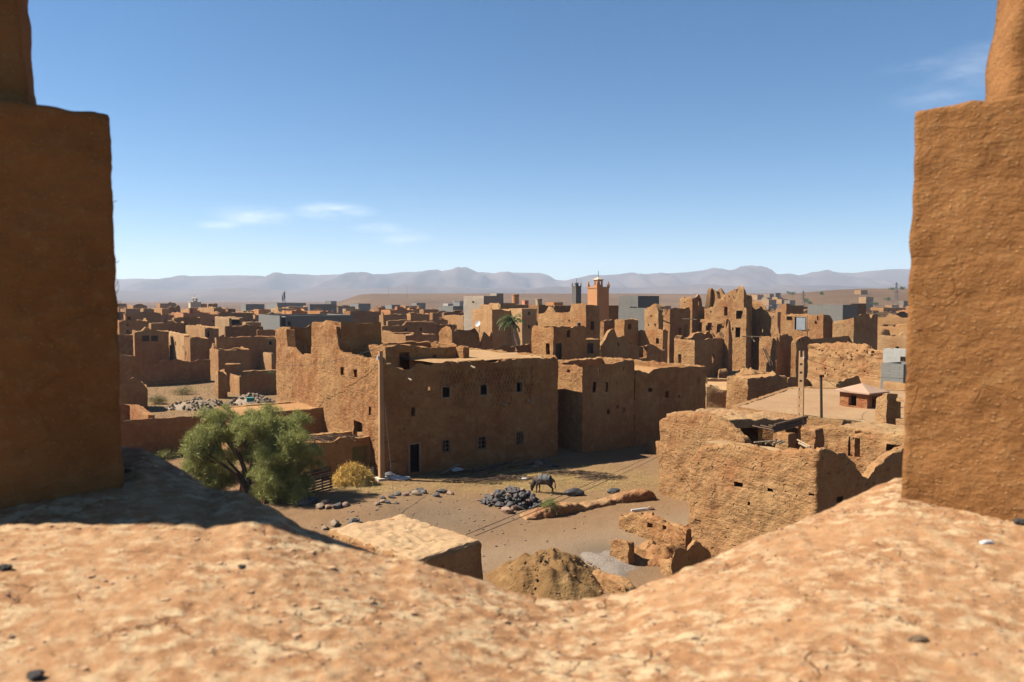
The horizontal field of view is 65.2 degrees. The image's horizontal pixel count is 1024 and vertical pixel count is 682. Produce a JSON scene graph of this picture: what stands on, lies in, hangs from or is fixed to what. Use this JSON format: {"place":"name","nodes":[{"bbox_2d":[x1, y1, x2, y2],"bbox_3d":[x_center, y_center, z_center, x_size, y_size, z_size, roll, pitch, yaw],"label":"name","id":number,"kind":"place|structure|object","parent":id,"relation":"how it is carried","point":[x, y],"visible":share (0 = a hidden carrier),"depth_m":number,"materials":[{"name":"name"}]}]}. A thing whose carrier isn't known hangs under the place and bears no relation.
{"place":"outdoors","nodes":[
{"label":"outdoors","id":0,"kind":"place"},
{"bbox_2d":[118,334,132,355],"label":"mud house","id":1,"kind":"structure","parent":0,"point":[125,344],"depth_m":131.71,"materials":[{"name":"soil"}]},
{"bbox_2d":[118,315,147,334],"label":"mud house","id":2,"kind":"structure","parent":0,"point":[128,324],"depth_m":164.94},
{"bbox_2d":[119,404,154,420],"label":"mud wall","id":3,"kind":"structure","parent":0,"point":[132,412],"depth_m":66.45,"materials":[{"name":"paint"}]},
{"bbox_2d":[123,312,160,327],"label":"mud house","id":4,"kind":"structure","parent":0,"point":[152,317],"depth_m":205.85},
{"bbox_2d":[149,320,184,333],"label":"mud house","id":5,"kind":"structure","parent":0,"point":[172,326],"depth_m":156.47,"materials":[{"name":"soil"}]},
{"bbox_2d":[172,317,199,332],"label":"mud house","id":6,"kind":"structure","parent":0,"point":[191,320],"depth_m":179.43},
{"bbox_2d":[215,316,242,336],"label":"mud house","id":7,"kind":"structure","parent":0,"point":[221,322],"depth_m":183.11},
{"bbox_2d":[209,343,251,374],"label":"mud house","id":8,"kind":"structure","parent":0,"point":[220,359],"depth_m":119.04,"materials":[{"name":"paint"}]},
{"bbox_2d":[266,303,305,308],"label":"concrete house","id":9,"kind":"structure","parent":0,"point":[273,305],"depth_m":523.82,"materials":[{"name":"concrete"}]},
{"bbox_2d":[308,302,336,312],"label":"concrete house","id":10,"kind":"structure","parent":0,"point":[325,307],"depth_m":415.12,"materials":[{"name":"concrete"}]},
{"bbox_2d":[379,312,406,325],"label":"mud house","id":11,"kind":"structure","parent":0,"point":[383,318],"depth_m":199.03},
{"bbox_2d":[406,312,428,320],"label":"mud house","id":12,"kind":"structure","parent":0,"point":[412,316],"depth_m":204.27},
{"bbox_2d":[381,321,456,341],"bbox_3d":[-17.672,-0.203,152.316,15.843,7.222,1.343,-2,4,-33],"label":"mud house","id":13,"kind":"structure","parent":0,"point":[432,327],"depth_m":152.06,"materials":[{"name":"paint"}]},
{"bbox_2d":[444,315,463,329],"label":"mud house","id":14,"kind":"structure","parent":0,"point":[458,320],"depth_m":191.69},
{"bbox_2d":[439,326,480,348],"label":"ruined house","id":15,"kind":"structure","parent":0,"point":[468,338],"depth_m":89.28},
{"bbox_2d":[117,301,836,596],"bbox_3d":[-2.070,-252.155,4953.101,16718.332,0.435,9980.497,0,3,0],"label":"ground","id":16,"kind":"structure","parent":0,"point":[595,532],"depth_m":43.95,"materials":[{"name":"soil"}]},
{"bbox_2d":[119,377,147,409],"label":"ruined house","id":17,"kind":"structure","parent":16,"relation":"on","point":[132,391],"depth_m":81.48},
{"bbox_2d":[132,327,168,361],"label":"mud house","id":18,"kind":"structure","parent":16,"relation":"on","point":[149,344],"depth_m":136.98,"materials":[{"name":"soil"}]},
{"bbox_2d":[119,354,210,385],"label":"mud wall","id":19,"kind":"structure","parent":16,"relation":"on","point":[164,372],"depth_m":106.50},
{"bbox_2d":[120,415,214,454],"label":"mud wall","id":20,"kind":"structure","parent":16,"relation":"on","point":[151,435],"depth_m":58.28,"materials":[{"name":"paint"}]},
{"bbox_2d":[169,331,189,360],"bbox_3d":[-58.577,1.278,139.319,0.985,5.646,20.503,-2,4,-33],"label":"mud house","id":21,"kind":"structure","parent":16,"relation":"on","point":[177,341],"depth_m":135.61,"materials":[{"name":"soil"}]},
{"bbox_2d":[168,399,221,410],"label":"rubble bed","id":22,"kind":"object","parent":16,"relation":"on","point":[181,405],"visible":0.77,"depth_m":83.07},
{"bbox_2d":[174,308,217,326],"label":"mud house","id":23,"kind":"structure","parent":16,"relation":"on","point":[207,318],"depth_m":232.76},
{"bbox_2d":[185,336,208,361],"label":"mud house","id":24,"kind":"structure","parent":16,"relation":"on","point":[196,347],"depth_m":127.11,"materials":[{"name":"paint"}]},
{"bbox_2d":[184,324,218,347],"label":"mud house","id":25,"kind":"structure","parent":16,"relation":"on","point":[210,333],"depth_m":145.20,"materials":[{"name":"paint"}]},
{"bbox_2d":[179,454,240,490],"bbox_3d":[-17.614,7.746,46.762,3.773,3.066,3.151,0,3,0],"label":"tamarisk bush","id":26,"kind":"object","parent":16,"relation":"on","point":[208,474],"visible":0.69,"depth_m":46.39,"materials":[{"name":"green plant"}]},
{"bbox_2d":[215,370,227,398],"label":"ruined wall","id":27,"kind":"structure","parent":16,"relation":"on","point":[221,388],"depth_m":91.75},
{"bbox_2d":[210,311,252,321],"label":"mud house","id":28,"kind":"structure","parent":16,"relation":"on","point":[246,316],"depth_m":237.45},
{"bbox_2d":[225,363,240,391],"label":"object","id":29,"kind":"object","parent":16,"relation":"on","point":[234,368],"visible":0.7,"depth_m":98.59,"materials":[{"name":"paint"}]},
{"bbox_2d":[224,324,262,336],"bbox_3d":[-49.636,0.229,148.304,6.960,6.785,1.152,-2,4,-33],"label":"mud house","id":30,"kind":"structure","parent":16,"relation":"on","point":[245,330],"depth_m":147.51,"materials":[{"name":"paint"}]},
{"bbox_2d":[215,336,275,368],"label":"mud house","id":31,"kind":"structure","parent":16,"relation":"on","point":[256,345],"depth_m":130.15,"materials":[{"name":"paint"}]},
{"bbox_2d":[220,369,276,394],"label":"building","id":32,"kind":"structure","parent":16,"relation":"on","point":[261,382],"depth_m":95.92,"materials":[{"name":"paint"}]},
{"bbox_2d":[177,399,329,507],"bbox_3d":[-14.736,6.478,45.466,8.803,6.172,5.295,0,3,0],"label":"tamarisk tree","id":33,"kind":"object","parent":16,"relation":"on","point":[289,453],"visible":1,"depth_m":44.96,"materials":[{"name":"green plant"}]},
{"bbox_2d":[260,352,275,369],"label":"ruined house","id":34,"kind":"structure","parent":16,"relation":"on","point":[267,360],"depth_m":127.09,"materials":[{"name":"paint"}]},
{"bbox_2d":[214,401,322,459],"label":"mud shed","id":35,"kind":"structure","parent":16,"relation":"on","point":[317,413],"depth_m":60.37,"materials":[{"name":"soil"}]},
{"bbox_2d":[259,314,352,329],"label":"concrete house","id":36,"kind":"structure","parent":16,"relation":"on","point":[272,321],"depth_m":194.55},
{"bbox_2d":[303,466,332,493],"bbox_3d":[-11.411,8.305,47.111,0.808,1.428,2.639,2,4,32],"label":"wooden pallet","id":37,"kind":"object","parent":16,"relation":"on","point":[330,485],"visible":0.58,"depth_m":47.39,"materials":[{"name":"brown wood"}]},
{"bbox_2d":[301,430,370,478],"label":"mud shed","id":38,"kind":"structure","parent":16,"relation":"on","point":[339,451],"depth_m":52.01,"materials":[{"name":"soil"}]},
{"bbox_2d":[306,434,362,442],"bbox_3d":[-12.104,6.454,52.972,4.264,0.933,3.988,-2,4,-36],"label":"brushwood","id":39,"kind":"object","parent":38,"relation":"on","point":[327,437],"visible":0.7,"depth_m":52.16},
{"bbox_2d":[352,446,364,466],"bbox_3d":[-10.113,7.567,52.589,0.977,2.300,0.060,-2,4,-33],"label":"door","id":40,"kind":"structure","parent":38,"relation":"in","point":[358,453],"depth_m":52.59,"materials":[{"name":"green paint"}]},
{"bbox_2d":[327,459,380,487],"bbox_3d":[-9.770,8.225,49.181,3.581,1.998,2.471,0,3,0],"label":"straw heap","id":41,"kind":"object","parent":16,"relation":"on","point":[350,474],"visible":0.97,"depth_m":48.72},
{"bbox_2d":[344,306,378,322],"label":"mud house","id":42,"kind":"structure","parent":16,"relation":"on","point":[365,316],"depth_m":230.23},
{"bbox_2d":[375,351,388,480],"bbox_3d":[-8.260,4.872,50.457,0.750,8.510,0.750,-2,4,-33],"label":"utility pole","id":43,"kind":"object","parent":16,"relation":"on","point":[381,466],"visible":0.98,"depth_m":50.36,"materials":[{"name":"wood"}]},
{"bbox_2d":[328,514,482,579],"bbox_3d":[-3.970,8.632,30.041,5.484,2.969,3.432,3,4,45],"label":"mud hut","id":44,"kind":"object","parent":16,"relation":"on","point":[403,536],"visible":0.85,"depth_m":29.17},
{"bbox_2d":[382,330,435,342],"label":"mud house","id":45,"kind":"structure","parent":16,"relation":"on","point":[416,336],"depth_m":132.91,"materials":[{"name":"paint"}]},
{"bbox_2d":[275,320,557,475],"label":"mud house","id":46,"kind":"structure","parent":16,"relation":"on","point":[447,406],"depth_m":55.84,"materials":[{"name":"soil"}]},
{"bbox_2d":[408,442,420,472],"bbox_3d":[-6.436,7.622,52.485,0.938,2.008,0.300,-2,4,-33],"label":"door","id":47,"kind":"structure","parent":46,"relation":"in","point":[414,449],"depth_m":52.58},
{"bbox_2d":[386,318,447,325],"bbox_3d":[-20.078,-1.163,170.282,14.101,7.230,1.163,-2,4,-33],"label":"mud house","id":48,"kind":"structure","parent":16,"relation":"on","point":[442,321],"depth_m":168.29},
{"bbox_2d":[275,481,667,563],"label":"pebbles","id":49,"kind":"object","parent":16,"relation":"on","point":[546,541],"visible":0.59,"depth_m":42.14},
{"bbox_2d":[303,462,668,518],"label":"straw litter","id":50,"kind":"object","parent":16,"relation":"on","point":[520,483],"visible":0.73,"depth_m":49.55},
{"bbox_2d":[479,332,492,349],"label":"ruined wall","id":51,"kind":"structure","parent":16,"relation":"on","point":[486,341],"depth_m":90.74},
{"bbox_2d":[461,473,534,482],"bbox_3d":[-0.913,8.662,50.992,5.484,0.314,2.308,0,3,0],"label":"brushwood","id":52,"kind":"object","parent":16,"relation":"on","point":[501,477],"visible":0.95,"depth_m":50.70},
{"bbox_2d":[0,0,1023,681],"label":"parapet wall","id":53,"kind":"structure","parent":16,"relation":"on","point":[60,438],"depth_m":2.00,"materials":[{"name":"soil"}]},
{"bbox_2d":[26,669,44,681],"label":"pebble","id":54,"kind":"object","parent":53,"relation":"on","point":[35,675],"visible":1,"depth_m":1.29,"materials":[{"name":"stone"}]},
{"bbox_2d":[4,457,1014,681],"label":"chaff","id":55,"kind":"object","parent":53,"relation":"on","point":[525,606],"visible":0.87,"depth_m":1.69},
{"bbox_2d":[0,456,1023,681],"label":"mud flakes","id":56,"kind":"object","parent":53,"relation":"on","point":[568,626],"visible":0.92,"depth_m":1.64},
{"bbox_2d":[0,450,1023,681],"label":"grit","id":57,"kind":"object","parent":53,"relation":"on","point":[563,619],"visible":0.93,"depth_m":1.64,"materials":[{"name":"brown stone"}]},
{"bbox_2d":[497,313,526,345],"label":"palm tree","id":58,"kind":"object","parent":16,"relation":"on","point":[511,321],"visible":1,"depth_m":115.86,"materials":[{"name":"green plant"}]},
{"bbox_2d":[494,344,531,352],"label":"ruined wall","id":59,"kind":"structure","parent":16,"relation":"on","point":[526,348],"depth_m":94.23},
{"bbox_2d":[528,474,555,493],"bbox_3d":[1.780,8.378,47.130,1.716,1.135,0.621,1,3,22],"label":"donkey","id":60,"kind":"object","parent":16,"relation":"on","point":[544,479],"visible":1,"depth_m":46.90},
{"bbox_2d":[485,548,604,600],"bbox_3d":[1.560,9.176,32.453,5.605,1.553,5.669,-1,3,-16],"label":"earth mound","id":61,"kind":"object","parent":16,"relation":"on","point":[554,574],"visible":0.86,"depth_m":31.49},
{"bbox_2d":[533,469,608,475],"bbox_3d":[3.861,8.576,52.486,4.950,0.319,1.703,-1,3,-12],"label":"brushwood","id":62,"kind":"object","parent":16,"relation":"on","point":[557,472],"visible":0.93,"depth_m":52.31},
{"bbox_2d":[520,488,656,519],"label":"mud wall","id":63,"kind":"structure","parent":16,"relation":"on","point":[630,496],"depth_m":44.02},
{"bbox_2d":[587,271,609,338],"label":"minaret","id":64,"kind":"object","parent":16,"relation":"on","point":[598,293],"visible":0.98,"depth_m":130.71,"materials":[{"name":"orange paint"}]},
{"bbox_2d":[574,472,626,480],"bbox_3d":[5.673,8.642,51.396,3.457,0.347,1.798,0,3,0],"label":"brushwood","id":65,"kind":"object","parent":16,"relation":"on","point":[591,476],"visible":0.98,"depth_m":51.14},
{"bbox_2d":[580,550,636,576],"bbox_3d":[4.105,9.627,34.796,3.044,0.276,4.272,0,3,0],"label":"gravel heap","id":66,"kind":"object","parent":16,"relation":"on","point":[603,561],"visible":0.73,"depth_m":34.40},
{"bbox_2d":[590,569,636,593],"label":"ruined wall","id":67,"kind":"structure","parent":16,"relation":"on","point":[612,583],"depth_m":31.18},
{"bbox_2d":[609,539,634,564],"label":"ruined wall","id":68,"kind":"structure","parent":16,"relation":"on","point":[622,550],"depth_m":34.72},
{"bbox_2d":[634,540,674,566],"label":"rubble slope","id":69,"kind":"structure","parent":16,"relation":"on","point":[648,553],"depth_m":35.05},
{"bbox_2d":[619,512,690,547],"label":"ruined wall","id":70,"kind":"structure","parent":16,"relation":"on","point":[651,526],"depth_m":37.95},
{"bbox_2d":[658,540,710,576],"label":"ruined wall","id":71,"kind":"structure","parent":16,"relation":"on","point":[694,552],"depth_m":33.22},
{"bbox_2d":[662,286,792,377],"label":"castle ruin","id":72,"kind":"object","parent":16,"relation":"on","point":[721,330],"visible":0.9,"depth_m":115.97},
{"bbox_2d":[726,372,787,409],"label":"ruined house","id":73,"kind":"structure","parent":16,"relation":"on","point":[743,388],"depth_m":80.78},
{"bbox_2d":[658,408,904,557],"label":"courtyard house","id":74,"kind":"structure","parent":16,"relation":"on","point":[727,478],"depth_m":34.84,"materials":[{"name":"brown"}]},
{"bbox_2d":[797,351,804,426],"bbox_3d":[19.037,4.676,52.775,0.201,8.054,0.491,-3,4,-40],"label":"utility pole","id":75,"kind":"object","parent":16,"relation":"on","point":[801,385],"visible":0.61,"depth_m":52.69,"materials":[{"name":"concrete"}]},
{"bbox_2d":[790,336,814,377],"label":"ruined wall","id":76,"kind":"structure","parent":16,"relation":"on","point":[800,343],"depth_m":109.55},
{"bbox_2d":[732,386,905,447],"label":"mud house","id":77,"kind":"structure","parent":16,"relation":"on","point":[783,401],"depth_m":59.80,"materials":[{"name":"soil"}]},
{"bbox_2d":[834,383,889,408],"bbox_3d":[26.242,4.030,60.068,2.560,1.730,2.944,-2,4,-33],"label":"roof lantern","id":78,"kind":"object","parent":77,"relation":"on","point":[861,395],"visible":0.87,"depth_m":59.35,"materials":[{"name":"paint"}]},
{"bbox_2d":[807,378,839,387],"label":"mud wall","id":79,"kind":"structure","parent":16,"relation":"on","point":[814,383],"depth_m":84.25,"materials":[{"name":"soil"}]},
{"bbox_2d":[812,336,848,343],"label":"mud wall","id":80,"kind":"structure","parent":16,"relation":"on","point":[843,339],"depth_m":116.20,"materials":[{"name":"paint"}]},
{"bbox_2d":[832,314,877,349],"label":"ruined house","id":81,"kind":"structure","parent":16,"relation":"on","point":[860,329],"depth_m":119.61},
{"bbox_2d":[860,379,904,389],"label":"mud wall","id":82,"kind":"structure","parent":16,"relation":"on","point":[888,385],"depth_m":85.93,"materials":[{"name":"paint"}]},
{"bbox_2d":[875,393,897,424],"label":"mud pillar","id":83,"kind":"structure","parent":16,"relation":"on","point":[886,408],"depth_m":50.84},
{"bbox_2d":[878,313,907,325],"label":"mud house","id":84,"kind":"structure","parent":16,"relation":"on","point":[890,319],"depth_m":177.83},
{"bbox_2d":[881,361,906,388],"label":"concrete house","id":85,"kind":"structure","parent":16,"relation":"on","point":[891,371],"depth_m":85.40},
{"bbox_2d":[894,397,905,425],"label":"mud wall","id":86,"kind":"structure","parent":16,"relation":"on","point":[898,420],"depth_m":50.63,"materials":[{"name":"paint"}]},
{"bbox_2d":[463,296,502,329],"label":"house","id":87,"kind":"structure","parent":0,"point":[472,302],"depth_m":174.05,"materials":[{"name":"concrete"}]},
{"bbox_2d":[472,304,510,348],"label":"mud house","id":88,"kind":"structure","parent":0,"point":[488,317],"depth_m":129.28,"materials":[{"name":"soil"}]},
{"bbox_2d":[480,303,527,308],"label":"mud house","id":89,"kind":"structure","parent":0,"point":[503,305],"depth_m":137.58,"materials":[{"name":"paint"}]},
{"bbox_2d":[116,283,907,300],"bbox_3d":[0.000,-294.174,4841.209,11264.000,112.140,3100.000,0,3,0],"label":"mountain foothills","id":90,"kind":"structure","parent":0,"point":[256,294],"depth_m":4418.04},
{"bbox_2d":[115,265,909,290],"bbox_3d":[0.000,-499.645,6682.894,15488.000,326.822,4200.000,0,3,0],"label":"mountain range","id":91,"kind":"structure","parent":0,"point":[753,275],"depth_m":6036.45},
{"bbox_2d":[28,0,996,279],"label":"sky","id":92,"kind":"structure","parent":0,"point":[558,139],"materials":[{"name":"blue"}]},
{"bbox_2d":[509,308,536,346],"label":"mud house","id":93,"kind":"structure","parent":0,"point":[529,317],"depth_m":127.86,"materials":[{"name":"paint"}]},
{"bbox_2d":[528,305,570,325],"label":"mud house","id":94,"kind":"structure","parent":0,"point":[541,309],"depth_m":141.96,"materials":[{"name":"paint"}]},
{"bbox_2d":[531,325,586,359],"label":"mud house","id":95,"kind":"structure","parent":0,"point":[567,342],"depth_m":77.39,"materials":[{"name":"brown"}]},
{"bbox_2d":[337,293,782,307],"bbox_3d":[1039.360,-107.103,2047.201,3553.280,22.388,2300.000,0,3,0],"label":"mesa","id":96,"kind":"structure","parent":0,"point":[436,300],"depth_m":1233.09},
{"bbox_2d":[538,303,599,338],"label":"mud house","id":97,"kind":"structure","parent":0,"point":[585,315],"depth_m":105.53,"materials":[{"name":"brown"}]},
{"bbox_2d":[572,278,581,303],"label":"minaret","id":98,"kind":"object","parent":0,"point":[576,293],"visible":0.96,"depth_m":190.20,"materials":[{"name":"concrete"}]},
{"bbox_2d":[586,338,599,357],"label":"mud house","id":99,"kind":"structure","parent":0,"point":[593,348],"depth_m":81.57,"materials":[{"name":"brown"}]},
{"bbox_2d":[557,357,634,452],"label":"mud house","id":100,"kind":"structure","parent":0,"point":[596,401],"depth_m":60.71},
{"bbox_2d":[600,319,614,341],"bbox_3d":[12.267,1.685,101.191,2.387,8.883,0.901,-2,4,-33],"label":"ruined house","id":101,"kind":"structure","parent":0,"point":[605,325],"depth_m":100.46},
{"bbox_2d":[614,318,637,345],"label":"mud house","id":102,"kind":"structure","parent":0,"point":[627,329],"depth_m":97.81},
{"bbox_2d":[558,358,705,445],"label":"mud house","id":103,"kind":"structure","parent":0,"point":[662,390],"depth_m":63.83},
{"bbox_2d":[618,308,646,330],"bbox_3d":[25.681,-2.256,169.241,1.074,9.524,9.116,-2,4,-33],"label":"concrete house","id":104,"kind":"structure","parent":0,"point":[632,313],"depth_m":167.96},
{"bbox_2d":[600,328,665,362],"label":"ruined wall","id":105,"kind":"structure","parent":0,"point":[612,345],"depth_m":87.06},
{"bbox_2d":[619,296,658,307],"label":"concrete house","id":106,"kind":"structure","parent":0,"point":[636,301],"depth_m":176.73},
{"bbox_2d":[638,329,667,362],"bbox_3d":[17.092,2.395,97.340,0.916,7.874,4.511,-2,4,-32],"label":"ruined house","id":107,"kind":"structure","parent":0,"point":[658,338],"depth_m":96.59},
{"bbox_2d":[644,304,661,330],"bbox_3d":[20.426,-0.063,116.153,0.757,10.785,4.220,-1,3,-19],"label":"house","id":108,"kind":"structure","parent":0,"point":[653,316],"depth_m":115.29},
{"bbox_2d":[646,441,659,455],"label":"mud wall","id":109,"kind":"structure","parent":0,"point":[653,447],"depth_m":59.23,"materials":[{"name":"paint"}]},
{"bbox_2d":[705,377,787,407],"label":"mud terrace","id":110,"kind":"structure","parent":0,"point":[716,391],"depth_m":84.39,"materials":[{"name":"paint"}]},
{"bbox_2d":[762,308,807,333],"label":"mud house","id":111,"kind":"structure","parent":0,"point":[775,315],"depth_m":260.68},
{"bbox_2d":[780,304,803,335],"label":"mud house","id":112,"kind":"structure","parent":0,"point":[786,309],"depth_m":178.90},
{"bbox_2d":[785,313,810,338],"bbox_3d":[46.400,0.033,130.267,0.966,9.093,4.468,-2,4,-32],"label":"mud house","id":113,"kind":"structure","parent":0,"point":[796,325],"depth_m":129.71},
{"bbox_2d":[808,314,832,338],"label":"ruined house","id":114,"kind":"structure","parent":0,"point":[822,327],"depth_m":122.92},
{"bbox_2d":[752,288,907,307],"bbox_3d":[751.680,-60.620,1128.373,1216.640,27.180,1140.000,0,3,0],"label":"hill","id":115,"kind":"structure","parent":0,"point":[838,297],"depth_m":809.50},
{"bbox_2d":[808,299,857,321],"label":"concrete house","id":116,"kind":"structure","parent":0,"point":[839,312],"depth_m":161.82,"materials":[{"name":"concrete"}]},
{"bbox_2d":[806,376,860,387],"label":"ruined house","id":117,"kind":"structure","parent":0,"point":[852,380],"depth_m":85.50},
{"bbox_2d":[807,341,882,380],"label":"ruined wall","id":118,"kind":"structure","parent":0,"point":[864,359],"depth_m":99.15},
{"bbox_2d":[877,324,906,349],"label":"mud house","id":119,"kind":"structure","parent":0,"point":[898,329],"depth_m":149.39,"materials":[{"name":"soil"}]},
{"bbox_2d":[878,329,906,349],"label":"mud house","id":120,"kind":"structure","parent":0,"point":[886,339],"depth_m":132.62,"materials":[{"name":"paint"}]},
{"bbox_2d":[883,348,905,362],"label":"concrete house","id":121,"kind":"structure","parent":0,"point":[893,354],"depth_m":90.09,"materials":[{"name":"white concrete"}]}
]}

